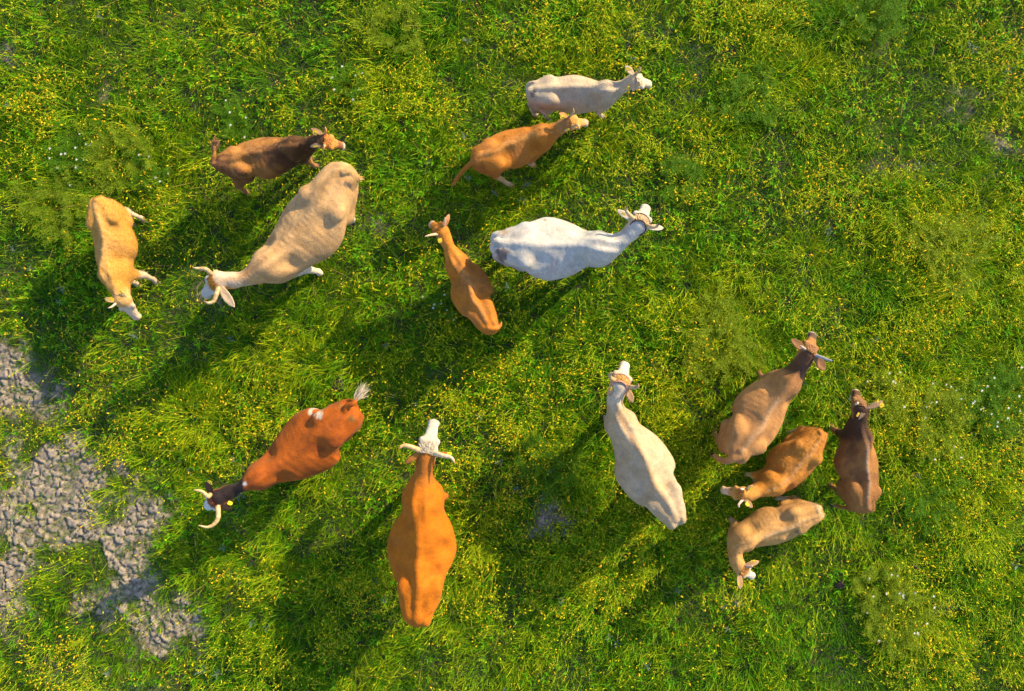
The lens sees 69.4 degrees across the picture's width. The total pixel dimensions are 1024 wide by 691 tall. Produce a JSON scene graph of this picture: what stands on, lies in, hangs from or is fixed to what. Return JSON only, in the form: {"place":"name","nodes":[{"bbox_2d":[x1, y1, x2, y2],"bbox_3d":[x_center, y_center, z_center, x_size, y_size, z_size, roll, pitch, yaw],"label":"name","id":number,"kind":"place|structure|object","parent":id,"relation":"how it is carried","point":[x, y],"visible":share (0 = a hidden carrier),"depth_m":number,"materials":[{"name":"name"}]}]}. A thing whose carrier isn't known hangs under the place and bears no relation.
{"place":"outdoors","nodes":[
{"label":"outdoors","id":0,"kind":"place"},
{"bbox_2d":[0,0,1023,690],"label":"grass","id":1,"kind":"structure","parent":0,"point":[268,534],"depth_m":10.36,"materials":[{"name":"green plant"}]},
{"bbox_2d":[0,0,1023,690],"bbox_3d":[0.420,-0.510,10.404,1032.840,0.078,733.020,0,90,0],"label":"ground","id":2,"kind":"structure","parent":0,"point":[130,568],"depth_m":10.43,"materials":[{"name":"green plant"}]},
{"bbox_2d":[2,163,89,250],"bbox_3d":[-6.375,-1.902,10.241,1.208,0.318,1.195,0,90,0],"label":"leafy weed","id":3,"kind":"object","parent":2,"relation":"on","point":[65,211],"visible":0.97,"depth_m":10.25,"materials":[{"name":"green plant"}]},
{"bbox_2d":[43,128,94,193],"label":"leafy weed","id":4,"kind":"object","parent":2,"relation":"on","point":[63,157],"visible":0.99,"depth_m":10.24,"materials":[{"name":"green plant"}]},
{"bbox_2d":[70,115,153,196],"bbox_3d":[-5.491,-2.582,10.234,1.214,0.332,1.228,0,90,0],"label":"leafy weed","id":5,"kind":"object","parent":2,"relation":"on","point":[110,164],"visible":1,"depth_m":10.24,"materials":[{"name":"green plant"}]},
{"bbox_2d":[85,195,160,319],"bbox_3d":[-5.203,-1.134,9.888,0.545,1.051,1.668,-8,90,0],"label":"calf","id":6,"kind":"object","parent":2,"relation":"on","point":[109,223],"visible":1,"depth_m":9.53},
{"bbox_2d":[122,150,171,201],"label":"leafy weed","id":7,"kind":"object","parent":2,"relation":"on","point":[163,172],"visible":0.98,"depth_m":10.27,"materials":[{"name":"green plant"}]},
{"bbox_2d":[209,99,252,141],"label":"leafy weed","id":8,"kind":"object","parent":2,"relation":"on","point":[231,116],"visible":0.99,"depth_m":10.29,"materials":[{"name":"green plant"}]},
{"bbox_2d":[209,127,344,194],"bbox_3d":[-3.026,-2.496,9.815,1.734,1.198,0.573,-9,90,0],"label":"young cow","id":9,"kind":"object","parent":2,"relation":"on","point":[241,165],"visible":1,"depth_m":9.47},
{"bbox_2d":[193,162,363,306],"bbox_3d":[-2.812,-1.297,9.644,2.546,1.547,0.845,-42,90,0],"label":"cow","id":10,"kind":"object","parent":2,"relation":"on","point":[317,217],"visible":1,"depth_m":9.15},
{"bbox_2d":[194,382,370,528],"bbox_3d":[-2.779,1.342,9.649,2.633,1.537,0.839,-27,90,0],"label":"cow","id":11,"kind":"object","parent":2,"relation":"on","point":[308,442],"visible":1,"depth_m":9.16},
{"bbox_2d":[329,376,348,394],"bbox_3d":[-2.437,0.586,10.369,0.273,0.097,0.278,-37,90,0],"label":"dung pat","id":12,"kind":"object","parent":2,"relation":"on","point":[333,386],"visible":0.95,"depth_m":10.34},
{"bbox_2d":[329,59,371,100],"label":"leafy weed","id":13,"kind":"object","parent":2,"relation":"on","point":[353,93],"visible":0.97,"depth_m":10.26,"materials":[{"name":"green plant"}]},
{"bbox_2d":[354,0,424,58],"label":"leafy weed","id":14,"kind":"object","parent":2,"relation":"on","point":[419,45],"visible":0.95,"depth_m":10.27,"materials":[{"name":"green plant"}]},
{"bbox_2d":[387,419,456,627],"bbox_3d":[-1.142,2.286,9.656,0.921,1.524,2.732,0,90,0],"label":"cow","id":15,"kind":"object","parent":2,"relation":"on","point":[421,547],"visible":1,"depth_m":9.08},
{"bbox_2d":[412,280,458,323],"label":"leafy weed","id":16,"kind":"object","parent":2,"relation":"on","point":[449,313],"visible":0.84,"depth_m":10.29,"materials":[{"name":"green plant"}]},
{"bbox_2d":[425,214,501,334],"bbox_3d":[-0.595,-0.884,9.790,0.592,1.248,1.668,-20,90,0],"label":"calf","id":17,"kind":"object","parent":2,"relation":"on","point":[471,291],"visible":1,"depth_m":9.45},
{"bbox_2d":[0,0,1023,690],"bbox_3d":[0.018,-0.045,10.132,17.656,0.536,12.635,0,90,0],"label":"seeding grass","id":18,"kind":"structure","parent":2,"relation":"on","point":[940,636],"depth_m":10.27,"materials":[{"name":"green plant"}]},
{"bbox_2d":[0,0,1023,690],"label":"meadow herbs","id":19,"kind":"object","parent":2,"relation":"on","point":[404,300],"visible":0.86,"depth_m":10.31,"materials":[{"name":"green plant"}]},
{"bbox_2d":[451,107,588,187],"bbox_3d":[0.048,-2.582,9.816,1.933,1.195,0.611,-32,90,0],"label":"young cow","id":20,"kind":"object","parent":2,"relation":"on","point":[495,156],"visible":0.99,"depth_m":9.49},
{"bbox_2d":[510,431,588,511],"bbox_3d":[0.545,1.609,10.247,1.010,0.305,1.040,-38,90,0],"label":"leafy weed","id":21,"kind":"object","parent":2,"relation":"on","point":[523,467],"visible":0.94,"depth_m":10.24,"materials":[{"name":"green plant"}]},
{"bbox_2d":[489,204,662,280],"bbox_3d":[0.798,-1.331,9.668,2.151,1.499,0.835,-15,90,0],"label":"cow","id":22,"kind":"object","parent":2,"relation":"on","point":[548,248],"visible":1,"depth_m":9.17},
{"bbox_2d":[525,66,651,121],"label":"young cow","id":23,"kind":"object","parent":2,"relation":"on","point":[546,95],"visible":1,"depth_m":9.47},
{"bbox_2d":[600,361,686,529],"bbox_3d":[1.605,1.368,9.672,0.794,1.490,2.282,-26,90,0],"label":"cow","id":24,"kind":"object","parent":2,"relation":"on","point":[644,467],"visible":1,"depth_m":9.18},
{"bbox_2d":[643,145,705,202],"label":"leafy weed","id":25,"kind":"object","parent":2,"relation":"on","point":[684,172],"visible":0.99,"depth_m":10.27,"materials":[{"name":"green plant"}]},
{"bbox_2d":[679,281,773,387],"bbox_3d":[2.830,-0.109,10.209,1.239,0.383,1.487,-20,90,0],"label":"leafy weed","id":26,"kind":"object","parent":2,"relation":"on","point":[742,348],"visible":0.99,"depth_m":10.21,"materials":[{"name":"green plant"}]},
{"bbox_2d":[708,60,786,128],"bbox_3d":[3.271,-3.489,10.250,1.142,0.300,0.976,0,90,0],"label":"leafy weed","id":27,"kind":"object","parent":2,"relation":"on","point":[766,118],"visible":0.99,"depth_m":10.26,"materials":[{"name":"green plant"}]},
{"bbox_2d":[710,332,832,464],"bbox_3d":[3.311,0.701,9.752,0.682,1.328,2.047,28,90,0],"label":"young cow","id":28,"kind":"object","parent":2,"relation":"on","point":[751,427],"visible":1,"depth_m":9.33},
{"bbox_2d":[720,425,827,507],"bbox_3d":[3.539,1.657,9.894,1.613,1.040,0.609,-36,90,0],"label":"calf","id":29,"kind":"object","parent":2,"relation":"on","point":[794,458],"visible":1,"depth_m":9.52},
{"bbox_2d":[725,495,824,588],"bbox_3d":[3.337,2.444,9.868,1.521,1.091,0.617,-40,90,0],"label":"calf","id":30,"kind":"object","parent":2,"relation":"on","point":[789,518],"visible":1,"depth_m":9.51},
{"bbox_2d":[833,578,844,588],"bbox_3d":[4.612,3.341,10.370,0.153,0.098,0.143,17,90,0],"label":"dung pat","id":31,"kind":"object","parent":2,"relation":"on","point":[840,584],"visible":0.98,"depth_m":10.35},
{"bbox_2d":[826,389,883,514],"bbox_3d":[4.552,1.383,9.853,0.563,1.120,1.633,0,90,0],"label":"calf","id":32,"kind":"object","parent":2,"relation":"on","point":[857,489],"visible":1,"depth_m":9.52},
{"bbox_2d":[839,0,910,49],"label":"leafy weed","id":33,"kind":"object","parent":2,"relation":"on","point":[888,13],"visible":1,"depth_m":10.24,"materials":[{"name":"green plant"}]},
{"bbox_2d":[851,364,912,426],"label":"leafy weed","id":34,"kind":"object","parent":2,"relation":"on","point":[885,380],"visible":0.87,"depth_m":10.23,"materials":[{"name":"green plant"}]},
{"bbox_2d":[850,558,918,621],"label":"leafy weed","id":35,"kind":"object","parent":2,"relation":"on","point":[871,575],"visible":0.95,"depth_m":10.23,"materials":[{"name":"green plant"}]},
{"bbox_2d":[852,570,940,663],"bbox_3d":[5.350,3.750,10.215,1.130,0.370,1.185,-36,90,0],"label":"leafy weed","id":36,"kind":"object","parent":2,"relation":"on","point":[911,624],"visible":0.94,"depth_m":10.22,"materials":[{"name":"green plant"}]},
{"bbox_2d":[910,563,919,572],"bbox_3d":[5.666,3.129,10.370,0.130,0.098,0.128,0,90,0],"label":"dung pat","id":37,"kind":"object","parent":2,"relation":"on","point":[915,566],"visible":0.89,"depth_m":10.35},
{"bbox_2d":[899,475,972,542],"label":"leafy weed","id":38,"kind":"object","parent":2,"relation":"on","point":[951,508],"visible":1,"depth_m":10.25,"materials":[{"name":"green plant"}]},
{"bbox_2d":[892,367,981,464],"bbox_3d":[5.854,0.969,10.200,1.315,0.400,1.365,0,90,0],"label":"leafy weed","id":39,"kind":"object","parent":2,"relation":"on","point":[944,399],"visible":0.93,"depth_m":10.20,"materials":[{"name":"green plant"}]},
{"bbox_2d":[890,205,1003,297],"bbox_3d":[6.071,-1.477,10.203,1.157,0.395,1.579,-36,90,0],"label":"leafy weed","id":40,"kind":"object","parent":2,"relation":"on","point":[951,235],"visible":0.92,"depth_m":10.21,"materials":[{"name":"green plant"}]},
{"bbox_2d":[951,372,1019,436],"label":"leafy weed","id":41,"kind":"object","parent":2,"relation":"on","point":[978,382],"visible":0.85,"depth_m":10.22,"materials":[{"name":"green plant"}]},
{"bbox_2d":[964,357,1023,438],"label":"leafy weed","id":42,"kind":"object","parent":2,"relation":"on","point":[1016,383],"visible":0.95,"depth_m":10.23,"materials":[{"name":"green plant"}]}
]}

